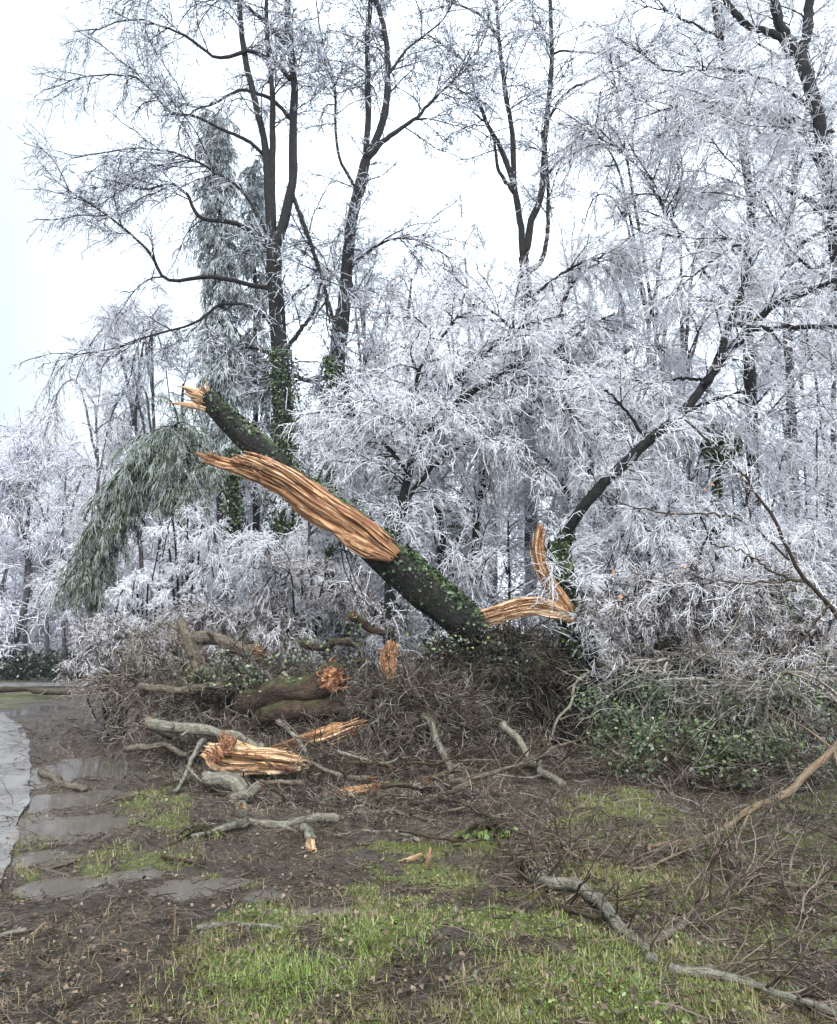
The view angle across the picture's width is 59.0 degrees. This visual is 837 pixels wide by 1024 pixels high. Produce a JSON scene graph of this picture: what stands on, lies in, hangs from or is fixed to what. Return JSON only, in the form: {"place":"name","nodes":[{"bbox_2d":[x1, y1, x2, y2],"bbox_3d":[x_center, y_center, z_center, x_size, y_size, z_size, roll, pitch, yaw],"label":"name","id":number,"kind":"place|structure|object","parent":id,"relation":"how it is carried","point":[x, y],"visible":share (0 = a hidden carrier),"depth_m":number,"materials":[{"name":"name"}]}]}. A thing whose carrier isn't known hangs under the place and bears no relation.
{"place":"outdoors","nodes":[
{"label":"outdoors","id":0,"kind":"place"},
{"bbox_2d":[0,714,31,882],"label":"driveway","id":1,"kind":"structure","parent":0,"point":[14,781],"depth_m":8.73,"materials":[{"name":"concrete"}]},
{"bbox_2d":[0,645,836,1023],"bbox_3d":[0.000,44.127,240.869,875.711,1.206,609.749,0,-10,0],"label":"ground","id":2,"kind":"structure","parent":0,"point":[16,701],"depth_m":4.75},
{"bbox_2d":[0,393,80,660],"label":"icy tree","id":3,"kind":"object","parent":2,"relation":"on","point":[36,570],"visible":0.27,"depth_m":37.57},
{"bbox_2d":[9,849,83,868],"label":"puddle","id":4,"kind":"object","parent":2,"relation":"on","point":[29,858],"visible":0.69,"depth_m":5.65,"materials":[{"name":"grey liquid"}]},
{"bbox_2d":[0,441,103,666],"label":"icy tree","id":5,"kind":"object","parent":2,"relation":"on","point":[18,478],"visible":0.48,"depth_m":36.38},
{"bbox_2d":[12,872,134,902],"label":"puddle","id":6,"kind":"object","parent":2,"relation":"on","point":[58,884],"visible":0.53,"depth_m":5.02,"materials":[{"name":"grey liquid"}]},
{"bbox_2d":[22,789,139,813],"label":"puddle","id":7,"kind":"object","parent":2,"relation":"on","point":[39,802],"visible":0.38,"depth_m":7.79,"materials":[{"name":"grey liquid"}]},
{"bbox_2d":[24,416,145,659],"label":"icy tree","id":8,"kind":"object","parent":2,"relation":"on","point":[65,523],"visible":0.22,"depth_m":36.42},
{"bbox_2d":[15,811,156,844],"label":"puddle","id":9,"kind":"object","parent":2,"relation":"on","point":[58,827],"visible":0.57,"depth_m":6.61,"materials":[{"name":"grey liquid"}]},
{"bbox_2d":[28,757,143,788],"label":"puddle","id":10,"kind":"object","parent":2,"relation":"on","point":[76,768],"visible":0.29,"depth_m":9.57,"materials":[{"name":"grey liquid"}]},
{"bbox_2d":[23,462,158,675],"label":"icy tree","id":11,"kind":"object","parent":2,"relation":"on","point":[49,587],"visible":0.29,"depth_m":32.93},
{"bbox_2d":[25,332,168,682],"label":"icy tree","id":12,"kind":"object","parent":2,"relation":"on","point":[51,423],"visible":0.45,"depth_m":27.49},
{"bbox_2d":[52,609,175,736],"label":"weeping shrub","id":13,"kind":"object","parent":2,"relation":"on","point":[97,640],"visible":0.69,"depth_m":12.99,"materials":[{"name":"white plant"}]},
{"bbox_2d":[67,294,199,625],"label":"icy tree","id":14,"kind":"object","parent":2,"relation":"on","point":[133,416],"visible":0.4,"depth_m":26.00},
{"bbox_2d":[47,395,229,630],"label":"bent evergreen","id":15,"kind":"object","parent":2,"relation":"on","point":[137,480],"visible":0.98,"depth_m":16.38,"materials":[{"name":"green plant"}]},
{"bbox_2d":[40,624,237,761],"bbox_3d":[-4.083,2.703,11.504,2.830,1.898,3.862,9,-13,-41],"label":"brush","id":16,"kind":"object","parent":2,"relation":"on","point":[112,677],"visible":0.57,"depth_m":11.67,"materials":[{"name":"brown plant"}]},
{"bbox_2d":[103,567,180,724],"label":"weeping shrub","id":17,"kind":"object","parent":2,"relation":"on","point":[134,583],"visible":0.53,"depth_m":14.46,"materials":[{"name":"white plant"}]},
{"bbox_2d":[75,267,216,667],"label":"icy tree","id":18,"kind":"object","parent":2,"relation":"on","point":[115,431],"visible":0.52,"depth_m":24.97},
{"bbox_2d":[103,613,211,739],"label":"weeping shrub","id":19,"kind":"object","parent":2,"relation":"on","point":[142,657],"visible":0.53,"depth_m":12.47,"materials":[{"name":"grey plant"}]},
{"bbox_2d":[111,328,240,569],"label":"icy tree","id":20,"kind":"object","parent":2,"relation":"on","point":[185,376],"visible":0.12,"depth_m":24.77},
{"bbox_2d":[142,500,233,721],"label":"weeping shrub","id":21,"kind":"object","parent":2,"relation":"on","point":[209,545],"visible":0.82,"depth_m":14.34,"materials":[{"name":"white plant"}]},
{"bbox_2d":[7,0,388,674],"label":"tall tree","id":22,"kind":"object","parent":2,"relation":"on","point":[279,354],"visible":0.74,"depth_m":21.91,"materials":[{"name":"white plant"}]},
{"bbox_2d":[141,877,268,901],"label":"puddle","id":23,"kind":"object","parent":2,"relation":"on","point":[181,889],"visible":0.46,"depth_m":4.98,"materials":[{"name":"grey liquid"}]},
{"bbox_2d":[145,588,283,727],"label":"weeping shrub","id":24,"kind":"object","parent":2,"relation":"on","point":[213,613],"visible":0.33,"depth_m":13.28,"materials":[{"name":"grey plant"}]},
{"bbox_2d":[189,108,251,606],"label":"cedar tree","id":25,"kind":"object","parent":2,"relation":"on","point":[222,382],"visible":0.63,"depth_m":22.82,"materials":[{"name":"grey plant"}]},
{"bbox_2d":[219,446,247,699],"bbox_3d":[-4.611,1.613,18.511,1.010,6.587,0.842,0,-10,0],"label":"ivy clad snag","id":26,"kind":"object","parent":2,"relation":"on","point":[234,502],"visible":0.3,"depth_m":18.67,"materials":[{"name":"green plant"}]},
{"bbox_2d":[180,523,326,726],"bbox_3d":[-3.203,2.188,14.624,2.967,4.043,2.804,4,-11,-23],"label":"weeping shrub","id":27,"kind":"object","parent":2,"relation":"on","point":[244,564],"visible":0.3,"depth_m":14.47,"materials":[{"name":"white plant"}]},
{"bbox_2d":[233,147,276,575],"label":"cedar tree","id":28,"kind":"object","parent":2,"relation":"on","point":[254,182],"visible":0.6,"depth_m":24.56,"materials":[{"name":"grey plant"}]},
{"bbox_2d":[190,813,340,837],"bbox_3d":[-1.286,2.699,6.338,1.256,0.186,0.333,1,-10,-8],"label":"broken limb","id":29,"kind":"object","parent":2,"relation":"on","point":[330,817],"visible":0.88,"depth_m":6.41,"materials":[{"name":"grey plant"}]},
{"bbox_2d":[198,601,347,735],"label":"weeping shrub","id":30,"kind":"object","parent":2,"relation":"on","point":[275,635],"visible":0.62,"depth_m":12.96,"materials":[{"name":"grey plant"}]},
{"bbox_2d":[225,532,373,675],"bbox_3d":[-2.339,2.231,14.301,2.562,3.841,3.184,5,-11,-26],"label":"weeping shrub","id":31,"kind":"object","parent":2,"relation":"on","point":[272,596],"visible":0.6,"depth_m":13.72,"materials":[{"name":"white plant"}]},
{"bbox_2d":[239,381,384,594],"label":"icy tree","id":32,"kind":"object","parent":2,"relation":"on","point":[248,514],"visible":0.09,"depth_m":24.40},
{"bbox_2d":[219,428,407,665],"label":"frosted tree","id":33,"kind":"object","parent":2,"relation":"on","point":[351,555],"visible":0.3,"depth_m":15.52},
{"bbox_2d":[98,611,529,810],"bbox_3d":[-1.400,2.382,10.312,5.257,2.141,6.517,8,-13,-38],"label":"brush","id":34,"kind":"object","parent":2,"relation":"on","point":[406,695],"visible":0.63,"depth_m":9.90,"materials":[{"name":"brown wood"}]},
{"bbox_2d":[167,618,236,693],"bbox_3d":[-3.449,2.207,11.458,1.679,1.136,0.360,-7,-12,33],"label":"broken limb","id":35,"kind":"object","parent":34,"relation":"on","point":[189,644],"visible":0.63,"depth_m":11.50,"materials":[{"name":"brown plant"}]},
{"bbox_2d":[143,716,263,746],"bbox_3d":[-2.736,2.792,9.306,1.723,0.407,0.278,-3,-10,14],"label":"broken limb","id":36,"kind":"object","parent":34,"relation":"on","point":[166,726],"visible":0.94,"depth_m":9.35,"materials":[{"name":"grey plant"}]},
{"bbox_2d":[200,729,306,775],"bbox_3d":[-1.887,2.770,8.510,1.317,0.533,0.618,0,-10,0],"label":"torn wood","id":37,"kind":"object","parent":34,"relation":"on","point":[224,752],"visible":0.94,"depth_m":8.43,"materials":[{"name":"beige wood"}]},
{"bbox_2d":[242,689,346,737],"bbox_3d":[-1.769,2.779,10.152,1.641,0.765,0.668,-4,-11,20],"label":"broken log","id":38,"kind":"object","parent":34,"relation":"on","point":[324,705],"visible":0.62,"depth_m":9.89,"materials":[{"name":"brown wood"}]},
{"bbox_2d":[233,656,352,718],"bbox_3d":[-1.844,2.442,10.235,1.964,0.889,0.615,-5,-11,28],"label":"broken log","id":39,"kind":"object","parent":38,"relation":"on","point":[328,674],"visible":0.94,"depth_m":9.97,"materials":[{"name":"brown wood"}]},
{"bbox_2d":[272,717,367,751],"bbox_3d":[-1.240,2.852,9.398,1.256,0.452,0.218,2,-10,-11],"label":"torn wood","id":40,"kind":"object","parent":34,"relation":"on","point":[329,728],"visible":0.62,"depth_m":9.38,"materials":[{"name":"brown wood"}]},
{"bbox_2d":[320,354,343,663],"bbox_3d":[-2.254,0.352,19.225,0.845,9.312,0.755,0,-10,0],"label":"ivy clad snag","id":41,"kind":"object","parent":2,"relation":"on","point":[331,365],"visible":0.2,"depth_m":19.65,"materials":[{"name":"green plant"}]},
{"bbox_2d":[149,598,536,693],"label":"ivy leaves","id":42,"kind":"object","parent":2,"relation":"on","point":[279,658],"visible":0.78,"depth_m":11.21,"materials":[{"name":"green plant"}]},
{"bbox_2d":[166,0,530,680],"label":"tall tree","id":43,"kind":"object","parent":2,"relation":"on","point":[361,179],"visible":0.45,"depth_m":24.30,"materials":[{"name":"white plant"}]},
{"bbox_2d":[274,388,435,690],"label":"frosted tree","id":44,"kind":"object","parent":2,"relation":"on","point":[301,528],"visible":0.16,"depth_m":17.75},
{"bbox_2d":[289,212,426,683],"bbox_3d":[-2.836,-2.777,27.674,6.458,18.410,4.407,-5,-11,26],"label":"icy tree","id":45,"kind":"object","parent":2,"relation":"on","point":[361,237],"visible":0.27,"depth_m":28.54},
{"bbox_2d":[301,568,418,725],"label":"weeping shrub","id":46,"kind":"object","parent":2,"relation":"on","point":[336,610],"visible":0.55,"depth_m":14.00,"materials":[{"name":"grey plant"}]},
{"bbox_2d":[304,264,422,557],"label":"icy tree","id":47,"kind":"object","parent":2,"relation":"on","point":[393,289],"visible":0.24,"depth_m":25.04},
{"bbox_2d":[0,632,730,680],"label":"undergrowth","id":48,"kind":"object","parent":2,"relation":"on","point":[30,668],"visible":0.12,"depth_m":33.16,"materials":[{"name":"green plant"}]},
{"bbox_2d":[331,204,486,677],"bbox_3d":[-0.354,-3.102,26.897,6.113,18.777,4.668,2,-10,-10],"label":"icy tree","id":49,"kind":"object","parent":2,"relation":"on","point":[412,258],"visible":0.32,"depth_m":27.71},
{"bbox_2d":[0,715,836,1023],"bbox_3d":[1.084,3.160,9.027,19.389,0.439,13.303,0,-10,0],"label":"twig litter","id":50,"kind":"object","parent":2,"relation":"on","point":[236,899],"visible":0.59,"depth_m":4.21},
{"bbox_2d":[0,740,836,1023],"bbox_3d":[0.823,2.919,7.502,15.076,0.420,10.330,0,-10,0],"label":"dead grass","id":51,"kind":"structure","parent":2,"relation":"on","point":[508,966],"depth_m":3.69,"materials":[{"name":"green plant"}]},
{"bbox_2d":[0,305,836,681],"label":"wood","id":52,"kind":"object","parent":2,"relation":"on","point":[14,595],"visible":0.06,"depth_m":36.80,"materials":[{"name":"white plant"}]},
{"bbox_2d":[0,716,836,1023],"bbox_3d":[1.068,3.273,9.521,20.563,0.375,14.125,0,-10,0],"label":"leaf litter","id":53,"kind":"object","parent":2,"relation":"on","point":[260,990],"visible":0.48,"depth_m":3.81,"materials":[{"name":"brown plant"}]},
{"bbox_2d":[12,794,826,1023],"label":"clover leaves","id":54,"kind":"object","parent":2,"relation":"on","point":[540,979],"visible":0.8,"depth_m":3.53,"materials":[{"name":"green plant"}]},
{"bbox_2d":[7,776,836,1023],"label":"grass","id":55,"kind":"structure","parent":2,"relation":"on","point":[523,969],"depth_m":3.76,"materials":[{"name":"green plant"}]},
{"bbox_2d":[368,314,521,636],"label":"icy tree","id":56,"kind":"object","parent":2,"relation":"on","point":[398,376],"visible":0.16,"depth_m":23.29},
{"bbox_2d":[272,250,634,704],"bbox_3d":[0.746,-0.623,14.285,7.172,9.475,3.734,0,-10,0],"label":"frosted tree","id":57,"kind":"object","parent":2,"relation":"on","point":[341,420],"visible":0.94,"depth_m":14.59,"materials":[{"name":"white plant"}]},
{"bbox_2d":[385,765,548,838],"bbox_3d":[0.549,2.631,6.845,1.085,0.440,1.631,6,-12,-31],"label":"broken limb","id":58,"kind":"object","parent":2,"relation":"on","point":[469,805],"visible":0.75,"depth_m":7.02,"materials":[{"name":"brown plant"}]},
{"bbox_2d":[422,472,560,666],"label":"frosted tree","id":59,"kind":"object","parent":2,"relation":"on","point":[508,571],"visible":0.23,"depth_m":17.98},
{"bbox_2d":[452,818,547,843],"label":"evergreen shrub","id":60,"kind":"object","parent":2,"relation":"on","point":[486,828],"visible":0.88,"depth_m":6.16,"materials":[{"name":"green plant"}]},
{"bbox_2d":[428,220,571,605],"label":"icy tree","id":61,"kind":"object","parent":2,"relation":"on","point":[495,581],"visible":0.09,"depth_m":26.39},
{"bbox_2d":[400,595,610,748],"bbox_3d":[1.385,2.750,12.085,3.503,2.809,2.715,0,-10,0],"label":"brush mound","id":62,"kind":"object","parent":2,"relation":"on","point":[531,671],"visible":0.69,"depth_m":11.64,"materials":[{"name":"brown plant"}]},
{"bbox_2d":[169,379,489,646],"bbox_3d":[-1.522,-0.053,12.245,5.359,4.498,1.009,0,-10,0],"label":"shattered log","id":63,"kind":"object","parent":62,"relation":"on","point":[412,577],"visible":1,"depth_m":11.90,"materials":[{"name":"wood"}]},
{"bbox_2d":[178,670,836,839],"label":"brush","id":64,"kind":"object","parent":2,"relation":"on","point":[550,759],"visible":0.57,"depth_m":8.69,"materials":[{"name":"brown wood"}]},
{"bbox_2d":[357,220,676,673],"bbox_3d":[2.317,-1.298,15.966,7.158,11.394,3.667,0,-10,0],"label":"frosted tree","id":65,"kind":"object","parent":2,"relation":"on","point":[618,276],"visible":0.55,"depth_m":16.11,"materials":[{"name":"white plant"}]},
{"bbox_2d":[370,0,713,633],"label":"tall tree","id":66,"kind":"object","parent":2,"relation":"on","point":[524,240],"visible":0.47,"depth_m":25.77,"materials":[{"name":"white plant"}]},
{"bbox_2d":[468,812,656,928],"bbox_3d":[0.852,2.258,5.011,1.012,0.556,2.282,0,-10,0],"label":"fallen bough","id":67,"kind":"object","parent":2,"relation":"on","point":[581,914],"visible":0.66,"depth_m":4.47,"materials":[{"name":"wood"}]},
{"bbox_2d":[434,207,716,649],"bbox_3d":[3.827,-1.380,16.978,7.532,11.931,3.735,0,-10,0],"label":"frosted tree","id":68,"kind":"object","parent":2,"relation":"on","point":[670,355],"visible":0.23,"depth_m":17.16,"materials":[{"name":"white plant"}]},
{"bbox_2d":[485,784,697,963],"bbox_3d":[0.984,2.147,4.393,0.992,0.896,1.784,7,-12,-34],"label":"fallen bough","id":69,"kind":"object","parent":2,"relation":"on","point":[613,918],"visible":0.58,"depth_m":4.34,"materials":[{"name":"grey wood"}]},
{"bbox_2d":[499,781,721,878],"bbox_3d":[1.521,2.353,5.518,1.840,0.522,1.160,0,-10,0],"label":"fallen bough","id":70,"kind":"object","parent":2,"relation":"on","point":[671,856],"visible":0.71,"depth_m":5.42,"materials":[{"name":"brown wood"}]},
{"bbox_2d":[526,433,695,712],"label":"frosted tree","id":71,"kind":"object","parent":2,"relation":"on","point":[594,506],"visible":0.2,"depth_m":15.62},
{"bbox_2d":[538,262,684,701],"bbox_3d":[5.808,-1.348,21.415,5.125,13.401,3.932,0,-10,0],"label":"icy tree","id":72,"kind":"object","parent":2,"relation":"on","point":[639,392],"visible":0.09,"depth_m":21.94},
{"bbox_2d":[568,501,691,729],"bbox_3d":[3.758,1.937,14.140,2.990,4.366,2.328,3,-11,-16],"label":"icy shrub","id":73,"kind":"object","parent":2,"relation":"on","point":[610,581],"visible":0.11,"depth_m":13.94,"materials":[{"name":"white plant"}]},
{"bbox_2d":[569,642,698,757],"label":"evergreen shrub","id":74,"kind":"object","parent":2,"relation":"on","point":[616,723],"visible":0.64,"depth_m":10.63,"materials":[{"name":"green plant"}]},
{"bbox_2d":[527,0,744,697],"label":"thin tree","id":75,"kind":"object","parent":2,"relation":"on","point":[613,213],"visible":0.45,"depth_m":20.93,"materials":[{"name":"white plant"}]},
{"bbox_2d":[436,649,836,988],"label":"brush","id":76,"kind":"object","parent":2,"relation":"on","point":[781,831],"visible":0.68,"depth_m":6.14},
{"bbox_2d":[554,553,722,743],"bbox_3d":[3.665,2.175,11.806,3.061,3.092,2.897,0,-10,0],"label":"icy shrub","id":77,"kind":"object","parent":2,"relation":"on","point":[614,608],"visible":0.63,"depth_m":11.35,"materials":[{"name":"white plant"}]},
{"bbox_2d":[480,214,836,746],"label":"broken tree","id":78,"kind":"object","parent":2,"relation":"on","point":[559,578],"visible":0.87,"depth_m":12.64,"materials":[{"name":"white plant"}]},
{"bbox_2d":[599,219,726,690],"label":"icy tree","id":79,"kind":"object","parent":2,"relation":"on","point":[690,329],"visible":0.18,"depth_m":25.52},
{"bbox_2d":[578,464,763,738],"bbox_3d":[4.301,1.566,13.100,3.340,4.726,2.727,0,-10,0],"label":"icy shrub","id":80,"kind":"object","parent":2,"relation":"on","point":[637,523],"visible":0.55,"depth_m":12.86,"materials":[{"name":"white ice"}]},
{"bbox_2d":[579,365,762,714],"bbox_3d":[5.873,0.657,16.965,4.359,7.866,2.939,0,-10,0],"label":"icy shrub","id":81,"kind":"object","parent":2,"relation":"on","point":[687,463],"visible":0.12,"depth_m":17.08,"materials":[{"name":"white ice"}]},
{"bbox_2d":[512,0,836,715],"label":"straight tree","id":82,"kind":"object","parent":2,"relation":"on","point":[752,373],"visible":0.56,"depth_m":17.48,"materials":[{"name":"white plant"}]},
{"bbox_2d":[581,710,771,781],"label":"evergreen shrub","id":83,"kind":"object","parent":2,"relation":"on","point":[638,737],"visible":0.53,"depth_m":9.10,"materials":[{"name":"green plant"}]},
{"bbox_2d":[595,370,783,692],"bbox_3d":[5.875,0.647,15.894,4.424,7.516,3.340,0,-10,0],"label":"thin tree","id":84,"kind":"object","parent":2,"relation":"on","point":[760,460],"visible":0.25,"depth_m":15.79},
{"bbox_2d":[614,675,766,767],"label":"evergreen shrub","id":85,"kind":"object","parent":2,"relation":"on","point":[668,708],"visible":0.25,"depth_m":10.15,"materials":[{"name":"green plant"}]},
{"bbox_2d":[548,577,836,760],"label":"brush","id":86,"kind":"object","parent":2,"relation":"on","point":[702,679],"visible":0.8,"depth_m":9.56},
{"bbox_2d":[561,0,836,561],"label":"edge tree","id":87,"kind":"object","parent":2,"relation":"on","point":[825,208],"visible":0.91,"depth_m":14.29,"materials":[{"name":"white plant"}]},
{"bbox_2d":[625,539,782,750],"bbox_3d":[4.520,2.073,11.665,3.017,3.233,2.622,0,-10,0],"label":"icy shrub","id":88,"kind":"object","parent":2,"relation":"on","point":[694,574],"visible":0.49,"depth_m":11.16,"materials":[{"name":"white plant"}]},
{"bbox_2d":[654,175,777,698],"bbox_3d":[9.369,-3.130,22.876,3.991,17.422,3.555,7,-12,-35],"label":"icy tree","id":89,"kind":"object","parent":2,"relation":"on","point":[681,336],"visible":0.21,"depth_m":23.34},
{"bbox_2d":[598,407,836,744],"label":"leaning sapling","id":90,"kind":"object","parent":2,"relation":"on","point":[829,605],"visible":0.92,"depth_m":9.66,"materials":[{"name":"white plant"}]},
{"bbox_2d":[698,420,742,680],"bbox_3d":[6.112,1.120,14.617,0.964,6.145,0.706,0,-10,0],"label":"ivy clad stub","id":91,"kind":"object","parent":2,"relation":"on","point":[716,456],"visible":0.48,"depth_m":14.89,"materials":[{"name":"green plant"}]},
{"bbox_2d":[664,675,780,765],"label":"evergreen shrub","id":92,"kind":"object","parent":2,"relation":"on","point":[732,714],"visible":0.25,"depth_m":9.82,"materials":[{"name":"green plant"}]},
{"bbox_2d":[620,0,836,684],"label":"straight tree","id":93,"kind":"object","parent":2,"relation":"on","point":[791,427],"visible":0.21,"depth_m":20.75,"materials":[{"name":"white plant"}]},
{"bbox_2d":[622,804,836,948],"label":"fallen bough","id":94,"kind":"object","parent":2,"relation":"on","point":[727,886],"visible":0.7,"depth_m":4.52,"materials":[{"name":"wood"}]},
{"bbox_2d":[644,711,836,854],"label":"fallen bough","id":95,"kind":"object","parent":2,"relation":"on","point":[808,772],"visible":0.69,"depth_m":6.45,"materials":[{"name":"brown wood"}]},
{"bbox_2d":[668,449,824,695],"bbox_3d":[7.700,1.453,17.485,4.276,6.494,3.329,6,-12,-30],"label":"icy shrub","id":96,"kind":"object","parent":2,"relation":"on","point":[737,495],"visible":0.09,"depth_m":17.25,"materials":[{"name":"white ice"}]},
{"bbox_2d":[666,716,835,787],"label":"evergreen shrub","id":97,"kind":"object","parent":2,"relation":"on","point":[711,758],"visible":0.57,"depth_m":8.71,"materials":[{"name":"green plant"}]},
{"bbox_2d":[665,801,836,931],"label":"fallen bough","id":98,"kind":"object","parent":2,"relation":"on","point":[743,884],"visible":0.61,"depth_m":4.74,"materials":[{"name":"brown wood"}]},
{"bbox_2d":[666,878,836,1023],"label":"fallen bough","id":99,"kind":"object","parent":2,"relation":"on","point":[820,1003],"visible":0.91,"depth_m":3.41,"materials":[{"name":"wood"}]},
{"bbox_2d":[686,549,836,737],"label":"icy shrub","id":100,"kind":"object","parent":2,"relation":"on","point":[796,589],"visible":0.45,"depth_m":11.17,"materials":[{"name":"white plant"}]},
{"bbox_2d":[711,508,836,724],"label":"icy shrub","id":101,"kind":"object","parent":2,"relation":"on","point":[779,545],"visible":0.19,"depth_m":12.91,"materials":[{"name":"white plant"}]},
{"bbox_2d":[711,659,836,779],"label":"evergreen shrub","id":102,"kind":"object","parent":2,"relation":"on","point":[782,706],"visible":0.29,"depth_m":9.40,"materials":[{"name":"green plant"}]},
{"bbox_2d":[736,403,836,597],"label":"icy shrub","id":103,"kind":"object","parent":2,"relation":"on","point":[793,461],"visible":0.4,"depth_m":17.49,"materials":[{"name":"white ice"}]},
{"bbox_2d":[740,41,836,536],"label":"thin tree","id":104,"kind":"object","parent":2,"relation":"on","point":[833,386],"visible":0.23,"depth_m":21.29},
{"bbox_2d":[757,503,836,721],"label":"icy shrub","id":105,"kind":"object","parent":2,"relation":"on","point":[829,553],"visible":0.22,"depth_m":12.91,"materials":[{"name":"white plant"}]},
{"bbox_2d":[766,595,836,761],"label":"icy shrub","id":106,"kind":"object","parent":2,"relation":"on","point":[807,643],"visible":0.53,"depth_m":10.31,"materials":[{"name":"white plant"}]},
{"bbox_2d":[0,0,836,644],"label":"sky","id":107,"kind":"structure","parent":0,"point":[44,297],"materials":[{"name":"white"}]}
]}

